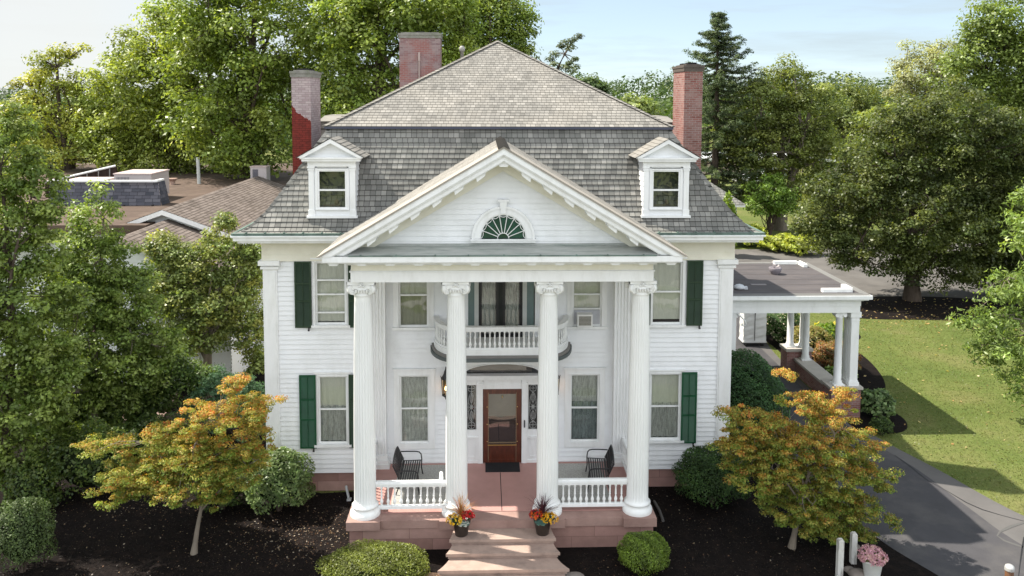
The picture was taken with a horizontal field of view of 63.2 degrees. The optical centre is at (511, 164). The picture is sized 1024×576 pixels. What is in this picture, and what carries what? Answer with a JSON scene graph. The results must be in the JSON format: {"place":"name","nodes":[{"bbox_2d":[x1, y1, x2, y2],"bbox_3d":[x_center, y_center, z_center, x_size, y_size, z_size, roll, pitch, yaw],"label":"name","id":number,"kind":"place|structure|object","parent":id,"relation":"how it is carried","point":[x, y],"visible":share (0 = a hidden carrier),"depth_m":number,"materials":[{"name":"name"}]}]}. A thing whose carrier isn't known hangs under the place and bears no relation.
{"place":"outdoors","nodes":[
{"label":"outdoors","id":0,"kind":"place"},
{"bbox_2d":[15,177,189,443],"bbox_3d":[-14.311,5.125,28.503,6.356,9.409,4.215,0,5,-2],"label":"sweetgum tree","id":1,"kind":"object","parent":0,"point":[106,317],"visible":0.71,"depth_m":28.06,"materials":[{"name":"green plant"}]},
{"bbox_2d":[0,99,1023,531],"bbox_3d":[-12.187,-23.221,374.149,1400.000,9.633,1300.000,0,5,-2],"label":"lawn","id":2,"kind":"structure","parent":0,"point":[956,435],"depth_m":33.88,"materials":[{"name":"green plant"}]},
{"bbox_2d":[0,41,132,243],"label":"honey locust","id":3,"kind":"object","parent":2,"relation":"on","point":[39,76],"visible":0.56,"depth_m":64.88,"materials":[{"name":"green plant"}]},
{"bbox_2d":[0,163,292,386],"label":"annex building","id":4,"kind":"structure","parent":2,"relation":"on","point":[190,209],"depth_m":41.64,"materials":[{"name":"brown"}]},
{"bbox_2d":[45,165,117,193],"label":"leaning panel","id":5,"kind":"object","parent":4,"relation":"on","point":[108,171],"visible":0.37,"depth_m":50.61,"materials":[{"name":"white paint"}]},
{"bbox_2d":[69,177,113,179],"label":"rooftop unit","id":6,"kind":"object","parent":4,"relation":"on","point":[95,178],"visible":0.04,"depth_m":46.05,"materials":[{"name":"metal"}]},
{"bbox_2d":[48,178,169,205],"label":"roof screen","id":7,"kind":"object","parent":4,"relation":"on","point":[135,192],"visible":0.73,"depth_m":44.52,"materials":[{"name":"grey stone"}]},
{"bbox_2d":[113,169,169,193],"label":"rooftop unit","id":8,"kind":"object","parent":4,"relation":"on","point":[143,174],"visible":0.45,"depth_m":46.70,"materials":[{"name":"metal"}]},
{"bbox_2d":[169,178,176,184],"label":"roof vent","id":9,"kind":"object","parent":4,"relation":"on","point":[172,181],"visible":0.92,"depth_m":55.02,"materials":[{"name":"beige metal"}]},
{"bbox_2d":[167,316,198,363],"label":"window","id":10,"kind":"structure","parent":4,"relation":"in","point":[179,316],"depth_m":33.91,"materials":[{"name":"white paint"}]},
{"bbox_2d":[196,157,200,183],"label":"tall pipe","id":11,"kind":"object","parent":4,"relation":"on","point":[198,171],"visible":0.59,"depth_m":55.46,"materials":[{"name":"white metal"}]},
{"bbox_2d":[249,165,270,179],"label":"rooftop unit","id":12,"kind":"object","parent":4,"relation":"on","point":[263,171],"visible":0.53,"depth_m":55.19,"materials":[{"name":"metal"}]},
{"bbox_2d":[62,0,252,175],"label":"walnut tree","id":13,"kind":"object","parent":2,"relation":"on","point":[141,139],"visible":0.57,"depth_m":62.27,"materials":[{"name":"green plant"}]},
{"bbox_2d":[125,0,373,179],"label":"walnut tree","id":14,"kind":"object","parent":2,"relation":"on","point":[258,76],"visible":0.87,"depth_m":56.40,"materials":[{"name":"green plant"}]},
{"bbox_2d":[279,0,492,117],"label":"locust tree","id":15,"kind":"object","parent":2,"relation":"on","point":[357,21],"visible":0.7,"depth_m":51.85,"materials":[{"name":"green plant"}]},
{"bbox_2d":[0,362,937,575],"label":"mulch bed","id":16,"kind":"object","parent":2,"relation":"on","point":[898,564],"visible":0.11,"depth_m":22.77,"materials":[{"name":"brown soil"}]},
{"bbox_2d":[0,497,59,572],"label":"privet bush","id":17,"kind":"object","parent":16,"relation":"on","point":[23,534],"visible":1,"depth_m":20.95,"materials":[{"name":"green plant"}]},
{"bbox_2d":[0,450,62,506],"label":"leafy shrub","id":18,"kind":"object","parent":16,"relation":"on","point":[31,480],"visible":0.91,"depth_m":24.01,"materials":[{"name":"green plant"}]},
{"bbox_2d":[0,99,99,502],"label":"sweetgum tree","id":19,"kind":"object","parent":16,"relation":"on","point":[41,390],"visible":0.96,"depth_m":24.28,"materials":[{"name":"green plant"}]},
{"bbox_2d":[38,415,138,503],"bbox_3d":[-13.032,8.839,25.242,3.132,2.551,2.347,0,5,-2],"label":"leafy shrub","id":20,"kind":"object","parent":16,"relation":"on","point":[73,468],"visible":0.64,"depth_m":24.77,"materials":[{"name":"green plant"}]},
{"bbox_2d":[18,341,219,442],"bbox_3d":[-14.183,7.912,29.757,7.939,3.720,3.540,0,5,-2],"label":"understory tree","id":21,"kind":"object","parent":16,"relation":"on","point":[189,374],"visible":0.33,"depth_m":29.30,"materials":[{"name":"green plant"}]},
{"bbox_2d":[102,411,190,468],"bbox_3d":[-11.931,8.943,27.200,3.217,2.038,2.228,0,5,-2],"label":"leafy shrub","id":22,"kind":"object","parent":16,"relation":"on","point":[138,426],"visible":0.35,"depth_m":26.93,"materials":[{"name":"green plant"}]},
{"bbox_2d":[69,372,288,555],"bbox_3d":[-8.754,7.953,21.938,5.800,4.897,2.966,0,5,-2],"label":"japanese maple","id":23,"kind":"object","parent":16,"relation":"on","point":[185,462],"visible":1,"depth_m":21.65,"materials":[{"name":"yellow plant"}]},
{"bbox_2d":[141,211,264,403],"bbox_3d":[-12.047,5.629,32.716,5.005,7.766,4.158,-3,6,-35],"label":"dogwood tree","id":24,"kind":"object","parent":16,"relation":"on","point":[182,285],"visible":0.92,"depth_m":32.16,"materials":[{"name":"green plant"}]},
{"bbox_2d":[177,362,260,443],"bbox_3d":[-10.133,8.345,28.968,3.269,2.933,2.640,0,5,-2],"label":"juniper","id":25,"kind":"object","parent":16,"relation":"on","point":[207,387],"visible":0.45,"depth_m":28.68,"materials":[{"name":"green plant"}]},
{"bbox_2d":[190,464,250,513],"bbox_3d":[-8.559,9.527,24.628,1.830,1.313,1.660,0,5,-2],"label":"shade bush","id":26,"kind":"object","parent":16,"relation":"on","point":[235,494],"visible":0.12,"depth_m":24.19,"materials":[{"name":"green plant"}]},
{"bbox_2d":[202,371,265,461],"bbox_3d":[-8.840,8.397,27.680,2.998,3.048,2.227,0,5,-2],"label":"juniper","id":27,"kind":"object","parent":16,"relation":"on","point":[250,386],"visible":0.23,"depth_m":27.50,"materials":[{"name":"green plant"}]},
{"bbox_2d":[235,446,316,514],"bbox_3d":[-6.944,9.212,24.447,2.283,1.981,1.819,0,5,-2],"label":"viburnum bush","id":28,"kind":"object","parent":16,"relation":"on","point":[286,477],"visible":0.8,"depth_m":23.97,"materials":[{"name":"green plant"}]},
{"bbox_2d":[345,485,351,500],"bbox_3d":[-4.975,9.991,25.313,0.165,0.286,0.529,-1,5,-17],"label":"downspout foot","id":29,"kind":"object","parent":16,"relation":"on","point":[349,498],"visible":1,"depth_m":25.25},
{"bbox_2d":[315,539,429,575],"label":"bush","id":30,"kind":"object","parent":16,"relation":"on","point":[382,558],"visible":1,"depth_m":20.65,"materials":[{"name":"green plant"}]},
{"bbox_2d":[425,572,439,575],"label":"garden stone","id":31,"kind":"object","parent":16,"relation":"on","point":[432,574],"visible":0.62,"depth_m":21.07,"materials":[{"name":"beige stone"}]},
{"bbox_2d":[41,396,882,575],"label":"fallen leaves","id":32,"kind":"object","parent":16,"relation":"on","point":[311,534],"visible":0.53,"depth_m":23.13,"materials":[{"name":"brown plant"}]},
{"bbox_2d":[565,572,583,575],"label":"garden stone","id":33,"kind":"object","parent":16,"relation":"on","point":[574,574],"visible":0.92,"depth_m":21.09,"materials":[{"name":"grey stone"}]},
{"bbox_2d":[616,530,670,575],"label":"boxwood ball","id":34,"kind":"object","parent":16,"relation":"on","point":[641,550],"visible":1,"depth_m":21.21,"materials":[{"name":"green plant"}]},
{"bbox_2d":[653,500,663,521],"bbox_3d":[4.326,10.192,24.488,0.120,0.100,1.140,0,5,-3],"label":"drain pipe","id":35,"kind":"object","parent":16,"relation":"on","point":[659,510],"visible":1,"depth_m":24.43,"materials":[{"name":"grey plastic"}]},
{"bbox_2d":[672,444,751,508],"bbox_3d":[5.962,9.293,24.995,2.392,1.832,1.942,0,5,-2],"label":"yew bush","id":36,"kind":"object","parent":16,"relation":"on","point":[705,474],"visible":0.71,"depth_m":24.48,"materials":[{"name":"green plant"}]},
{"bbox_2d":[729,348,792,461],"bbox_3d":[8.018,8.148,28.972,2.850,3.488,5.368,0,5,-2],"label":"yew hedge","id":37,"kind":"object","parent":16,"relation":"on","point":[750,387],"visible":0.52,"depth_m":27.62,"materials":[{"name":"green plant"}]},
{"bbox_2d":[704,367,905,549],"bbox_3d":[7.847,7.935,22.402,5.539,4.990,2.660,0,5,-2],"label":"japanese maple","id":38,"kind":"object","parent":16,"relation":"on","point":[745,447],"visible":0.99,"depth_m":22.09,"materials":[{"name":"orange plant"}]},
{"bbox_2d":[835,538,843,575],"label":"wooden post","id":39,"kind":"object","parent":16,"relation":"on","point":[839,556],"visible":1,"depth_m":21.02,"materials":[{"name":"white paint"}]},
{"bbox_2d":[843,566,852,572],"bbox_3d":[8.713,10.445,21.485,0.284,0.110,0.257,0,5,-2],"label":"garden stone","id":40,"kind":"object","parent":16,"relation":"on","point":[846,568],"visible":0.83,"depth_m":21.48,"materials":[{"name":"grey stone"}]},
{"bbox_2d":[849,531,857,563],"bbox_3d":[8.954,10.051,21.823,0.140,0.841,0.140,0,5,-2],"label":"wooden post","id":41,"kind":"object","parent":16,"relation":"on","point":[853,548],"visible":1,"depth_m":21.77,"materials":[{"name":"white paint"}]},
{"bbox_2d":[847,568,863,575],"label":"garden stone","id":42,"kind":"object","parent":16,"relation":"on","point":[855,572],"visible":0.88,"depth_m":21.21,"materials":[{"name":"grey stone"}]},
{"bbox_2d":[857,544,888,575],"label":"white planter","id":43,"kind":"object","parent":16,"relation":"on","point":[873,559],"visible":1,"depth_m":20.89,"materials":[{"name":"plastic"}]},
{"bbox_2d":[438,0,544,65],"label":"locust tree","id":44,"kind":"object","parent":2,"relation":"on","point":[502,17],"visible":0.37,"depth_m":63.21,"materials":[{"name":"green plant"}]},
{"bbox_2d":[0,69,1014,161],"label":"distant woods","id":45,"kind":"object","parent":2,"relation":"on","point":[660,89],"visible":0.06,"depth_m":284.68,"materials":[{"name":"green plant"}]},
{"bbox_2d":[230,31,872,575],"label":"mansion","id":46,"kind":"structure","parent":2,"relation":"on","point":[482,225],"depth_m":25.36,"materials":[{"name":"white paint"}]},
{"bbox_2d":[310,258,349,327],"bbox_3d":[-5.501,3.882,25.429,1.220,2.220,0.630,0,5,-2],"label":"window","id":47,"kind":"structure","parent":46,"relation":"in","point":[329,287],"depth_m":25.30,"materials":[{"name":"white glass"}]},
{"bbox_2d":[313,372,351,447],"bbox_3d":[-5.495,7.505,25.726,1.180,2.430,0.630,0,5,-2],"label":"window","id":48,"kind":"structure","parent":46,"relation":"in","point":[332,388],"depth_m":25.60,"materials":[{"name":"white glass"}]},
{"bbox_2d":[392,446,422,494],"bbox_3d":[-3.037,8.870,24.311,0.793,0.978,1.359,0,5,-2],"label":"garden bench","id":49,"kind":"object","parent":46,"relation":"on","point":[399,457],"visible":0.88,"depth_m":24.25,"materials":[{"name":"black metal"}]},
{"bbox_2d":[392,282,434,329],"bbox_3d":[-2.996,3.870,25.325,1.290,2.320,0.255,0,5,-2],"label":"window","id":50,"kind":"structure","parent":46,"relation":"in","point":[413,302],"depth_m":25.41,"materials":[{"name":"white paint"}]},
{"bbox_2d":[393,368,435,448],"bbox_3d":[-3.000,7.505,25.635,1.310,2.535,0.230,0,5,-2],"label":"window","id":51,"kind":"structure","parent":46,"relation":"in","point":[414,388],"depth_m":25.66,"materials":[{"name":"white paint"}]},
{"bbox_2d":[441,367,445,399],"bbox_3d":[-2.002,6.641,25.348,0.295,1.060,0.404,2,5,20],"label":"wall lantern","id":52,"kind":"object","parent":46,"relation":"attached to","point":[443,377],"depth_m":25.26,"materials":[{"name":"black metal"}]},
{"bbox_2d":[440,492,478,536],"bbox_3d":[-1.375,9.220,22.021,1.188,1.147,1.203,0,5,-2],"label":"flower planter","id":53,"kind":"object","parent":46,"relation":"on","point":[460,522],"visible":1,"depth_m":21.89,"materials":[{"name":"multicoloured plant"}]},
{"bbox_2d":[479,282,522,336],"bbox_3d":[-0.357,4.152,25.681,1.800,2.700,0.580,0,5,-2],"label":"balcony door","id":54,"kind":"structure","parent":46,"relation":"in","point":[500,303],"depth_m":25.48,"materials":[{"name":"black glass"}]},
{"bbox_2d":[485,462,519,471],"bbox_3d":[-0.290,9.262,25.480,1.050,0.021,0.640,0,5,-2],"label":"doormat","id":55,"kind":"object","parent":46,"relation":"on","point":[503,467],"visible":1,"depth_m":25.44,"materials":[{"name":"black rubber"}]},
{"bbox_2d":[483,389,524,462],"bbox_3d":[-0.251,8.060,25.748,1.295,2.340,0.391,0,5,-2],"label":"front door","id":56,"kind":"structure","parent":46,"relation":"in","point":[496,402],"depth_m":25.77,"materials":[{"name":"brown wood"}]},
{"bbox_2d":[528,492,559,535],"bbox_3d":[0.857,9.224,22.152,1.077,1.134,1.202,0,5,-2],"label":"flower planter","id":57,"kind":"object","parent":46,"relation":"on","point":[542,519],"visible":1,"depth_m":21.95,"materials":[{"name":"multicoloured plant"}]},
{"bbox_2d":[564,367,605,447],"bbox_3d":[2.240,7.495,26.000,1.310,2.535,0.605,0,5,-2],"label":"window","id":58,"kind":"structure","parent":46,"relation":"in","point":[584,407],"depth_m":25.84,"materials":[{"name":"white paint"}]},
{"bbox_2d":[574,310,599,326],"bbox_3d":[2.299,4.687,25.521,0.800,0.440,0.565,0,5,-2],"label":"air conditioner","id":59,"kind":"object","parent":46,"relation":"attached to","point":[586,318],"visible":1,"depth_m":25.28,"materials":[{"name":"white plastic"}]},
{"bbox_2d":[567,282,607,328],"bbox_3d":[2.301,3.876,25.497,1.290,2.320,0.239,0,5,-2],"label":"window","id":60,"kind":"structure","parent":46,"relation":"in","point":[580,295],"depth_m":25.55,"materials":[{"name":"white paint"}]},
{"bbox_2d":[585,445,614,491],"bbox_3d":[2.581,8.876,24.497,0.793,0.978,1.359,0,5,3],"label":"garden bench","id":61,"kind":"object","parent":46,"relation":"on","point":[608,460],"visible":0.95,"depth_m":24.45,"materials":[{"name":"black metal"}]},
{"bbox_2d":[649,369,684,443],"bbox_3d":[4.749,7.506,26.074,1.240,2.410,0.630,0,5,-2],"label":"window","id":62,"kind":"structure","parent":46,"relation":"in","point":[665,385],"depth_m":25.96,"materials":[{"name":"white glass"}]},
{"bbox_2d":[649,257,686,327],"bbox_3d":[4.753,3.923,25.780,1.240,2.260,0.630,0,5,-2],"label":"window","id":63,"kind":"structure","parent":46,"relation":"in","point":[667,305],"depth_m":25.67,"materials":[{"name":"white glass"}]},
{"bbox_2d":[734,284,747,289],"bbox_3d":[8.813,4.696,32.100,0.520,0.200,0.429,0,5,-2],"label":"air vent","id":64,"kind":"object","parent":46,"relation":"on","point":[739,286],"visible":1,"depth_m":31.97,"materials":[{"name":"white metal"}]},
{"bbox_2d":[769,262,781,274],"bbox_3d":[11.030,4.322,34.855,0.540,0.513,0.540,0,5,-2],"label":"roof pot","id":65,"kind":"object","parent":46,"relation":"on","point":[774,269],"visible":1,"depth_m":34.72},
{"bbox_2d":[773,261,807,266],"bbox_3d":[12.228,4.373,36.627,1.260,0.130,0.840,0,5,-2],"label":"corner guard","id":66,"kind":"object","parent":46,"relation":"on","point":[801,263],"visible":0.93,"depth_m":36.85,"materials":[{"name":"white metal"}]},
{"bbox_2d":[821,284,852,292],"bbox_3d":[12.385,4.753,31.995,1.260,0.130,0.860,0,5,-2],"label":"corner guard","id":67,"kind":"object","parent":46,"relation":"on","point":[844,288],"visible":1,"depth_m":31.59,"materials":[{"name":"white metal"}]},
{"bbox_2d":[544,33,584,76],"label":"scraggly pine","id":68,"kind":"object","parent":2,"relation":"on","point":[567,45],"visible":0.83,"depth_m":70.49,"materials":[{"name":"green plant"}]},
{"bbox_2d":[578,76,617,96],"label":"oak tree","id":69,"kind":"object","parent":2,"relation":"on","point":[596,82],"visible":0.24,"depth_m":153.58,"materials":[{"name":"green plant"}]},
{"bbox_2d":[619,92,664,115],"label":"oak tree","id":70,"kind":"object","parent":2,"relation":"on","point":[648,105],"visible":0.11,"depth_m":143.49,"materials":[{"name":"green plant"}]},
{"bbox_2d":[670,11,770,202],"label":"spruce tree","id":71,"kind":"object","parent":2,"relation":"on","point":[722,48],"visible":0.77,"depth_m":74.25,"materials":[{"name":"green plant"}]},
{"bbox_2d":[709,181,745,210],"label":"garage","id":72,"kind":"structure","parent":2,"relation":"on","point":[721,193],"depth_m":68.76,"materials":[{"name":"white paint"}]},
{"bbox_2d":[723,190,738,245],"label":"golden shrub","id":73,"kind":"object","parent":2,"relation":"on","point":[729,202],"visible":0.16,"depth_m":63.66,"materials":[{"name":"green plant"}]},
{"bbox_2d":[742,222,768,246],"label":"golden shrub","id":74,"kind":"object","parent":2,"relation":"on","point":[757,226],"visible":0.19,"depth_m":67.73,"materials":[{"name":"green plant"}]},
{"bbox_2d":[740,171,805,235],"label":"tree","id":75,"kind":"object","parent":2,"relation":"on","point":[773,203],"visible":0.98,"depth_m":71.82,"materials":[{"name":"green plant"}]},
{"bbox_2d":[702,152,843,173],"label":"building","id":76,"kind":"structure","parent":2,"relation":"on","point":[834,162],"depth_m":132.04,"materials":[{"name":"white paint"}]},
{"bbox_2d":[754,232,793,251],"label":"golden shrub","id":77,"kind":"object","parent":2,"relation":"on","point":[768,241],"visible":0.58,"depth_m":65.74,"materials":[{"name":"yellow plant"}]},
{"bbox_2d":[708,51,853,230],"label":"maple tree","id":78,"kind":"object","parent":2,"relation":"on","point":[798,100],"visible":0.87,"depth_m":74.52,"materials":[{"name":"green plant"}]},
{"bbox_2d":[775,233,822,255],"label":"golden shrub","id":79,"kind":"object","parent":2,"relation":"on","point":[791,240],"visible":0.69,"depth_m":64.17,"materials":[{"name":"yellow plant"}]},
{"bbox_2d":[766,332,885,393],"bbox_3d":[14.483,9.069,39.109,4.576,0.001,10.401,-1,5,-11],"label":"flower bed","id":80,"kind":"object","parent":2,"relation":"on","point":[871,372],"visible":0.26,"depth_m":37.01,"materials":[{"name":"brown soil"}]},
{"bbox_2d":[766,313,799,343],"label":"white flower bush","id":81,"kind":"object","parent":80,"relation":"on","point":[776,325],"visible":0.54,"depth_m":41.13,"materials":[{"name":"green plant"}]},
{"bbox_2d":[786,325,833,348],"bbox_3d":[14.273,8.349,39.915,2.236,1.348,2.304,0,5,-2],"label":"spirea bush","id":82,"kind":"object","parent":80,"relation":"on","point":[815,335],"visible":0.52,"depth_m":39.47,"materials":[{"name":"green plant"}]},
{"bbox_2d":[812,321,843,346],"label":"daylily clump","id":83,"kind":"object","parent":80,"relation":"on","point":[830,327],"visible":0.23,"depth_m":40.91,"materials":[{"name":"green plant"}]},
{"bbox_2d":[812,339,862,369],"bbox_3d":[14.499,8.584,37.339,2.048,1.310,3.212,0,5,-2],"label":"barberry bush","id":84,"kind":"object","parent":80,"relation":"on","point":[826,353],"visible":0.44,"depth_m":37.10,"materials":[{"name":"orange plant"}]},
{"bbox_2d":[824,364,858,377],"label":"hosta","id":85,"kind":"object","parent":80,"relation":"on","point":[828,369],"visible":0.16,"depth_m":35.41,"materials":[{"name":"green plant"}]},
{"bbox_2d":[786,72,911,209],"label":"ash tree","id":86,"kind":"object","parent":2,"relation":"on","point":[859,104],"visible":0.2,"depth_m":86.97,"materials":[{"name":"green plant"}]},
{"bbox_2d":[847,409,906,433],"bbox_3d":[13.755,9.640,32.081,2.326,0.001,3.622,0,5,-2],"label":"pier bed","id":87,"kind":"object","parent":2,"relation":"on","point":[898,421],"visible":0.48,"depth_m":31.32,"materials":[{"name":"brown soil"}]},
{"bbox_2d":[860,388,895,418],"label":"bush","id":88,"kind":"object","parent":87,"relation":"on","point":[878,402],"visible":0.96,"depth_m":31.46,"materials":[{"name":"green plant"}]},
{"bbox_2d":[868,416,894,435],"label":"bush","id":89,"kind":"object","parent":87,"relation":"on","point":[881,425],"visible":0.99,"depth_m":30.05,"materials":[{"name":"green plant"}]},
{"bbox_2d":[735,243,1021,299],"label":"parking lot","id":90,"kind":"structure","parent":2,"relation":"on","point":[874,286],"depth_m":56.91,"materials":[{"name":"grey asphalt"}]},
{"bbox_2d":[832,102,944,213],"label":"linden tree","id":91,"kind":"object","parent":2,"relation":"on","point":[869,111],"visible":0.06,"depth_m":78.07,"materials":[{"name":"green plant"}]},
{"bbox_2d":[757,343,1023,544],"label":"driveway margin","id":92,"kind":"object","parent":2,"relation":"on","point":[960,490],"visible":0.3,"depth_m":25.59,"materials":[{"name":"concrete"}]},
{"bbox_2d":[895,455,1022,520],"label":"asphalt seam","id":93,"kind":"object","parent":92,"relation":"on","point":[946,490],"visible":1,"depth_m":25.82,"materials":[{"name":"grey asphalt"}]},
{"bbox_2d":[767,313,1023,542],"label":"grass","id":94,"kind":"structure","parent":2,"relation":"on","point":[946,396],"depth_m":34.10,"materials":[{"name":"green plant"}]},
{"bbox_2d":[879,37,971,209],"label":"poplar tree","id":95,"kind":"object","parent":2,"relation":"on","point":[906,67],"visible":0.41,"depth_m":85.42,"materials":[{"name":"green plant"}]},
{"bbox_2d":[860,296,1023,319],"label":"mulch ring","id":96,"kind":"object","parent":2,"relation":"on","point":[917,310],"visible":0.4,"depth_m":48.49,"materials":[{"name":"brown soil"}]},
{"bbox_2d":[783,73,1023,301],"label":"tree","id":97,"kind":"object","parent":96,"relation":"on","point":[886,191],"visible":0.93,"depth_m":48.53,"materials":[{"name":"green plant"}]},
{"bbox_2d":[916,0,1023,163],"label":"walnut tree","id":98,"kind":"object","parent":2,"relation":"on","point":[997,40],"visible":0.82,"depth_m":60.81,"materials":[{"name":"green plant"}]},
{"bbox_2d":[944,180,1023,408],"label":"pecan tree","id":99,"kind":"object","parent":2,"relation":"on","point":[995,345],"visible":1,"depth_m":31.12,"materials":[{"name":"green plant"}]},
{"bbox_2d":[0,0,1023,102],"label":"sky","id":100,"kind":"structure","parent":0,"point":[628,38],"materials":[{"name":"blue"}]},
{"bbox_2d":[65,98,993,120],"bbox_3d":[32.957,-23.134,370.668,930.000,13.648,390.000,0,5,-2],"label":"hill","id":101,"kind":"structure","parent":0,"point":[669,115],"depth_m":305.03,"materials":[{"name":"green plant"}]},
{"bbox_2d":[735,313,1023,575],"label":"driveway","id":102,"kind":"structure","parent":0,"point":[945,533],"depth_m":23.72,"materials":[{"name":"grey asphalt"}]},
{"bbox_2d":[739,313,766,345],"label":"covered cart","id":103,"kind":"object","parent":102,"relation":"on","point":[753,330],"visible":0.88,"depth_m":40.76,"materials":[{"name":"white fabric"}]},
{"bbox_2d":[1004,563,1014,575],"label":"bollard light","id":104,"kind":"object","parent":102,"relation":"on","point":[1009,569],"visible":1,"depth_m":20.77,"materials":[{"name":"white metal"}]},
{"bbox_2d":[996,522,1023,547],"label":"asphalt seam","id":105,"kind":"object","parent":102,"relation":"on","point":[1008,527],"visible":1,"depth_m":23.51,"materials":[{"name":"grey asphalt"}]},
{"bbox_2d":[1018,537,1023,575],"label":"asphalt seam","id":106,"kind":"object","parent":102,"relation":"on","point":[1021,554],"visible":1,"depth_m":22.27,"materials":[{"name":"grey asphalt"}]}
]}

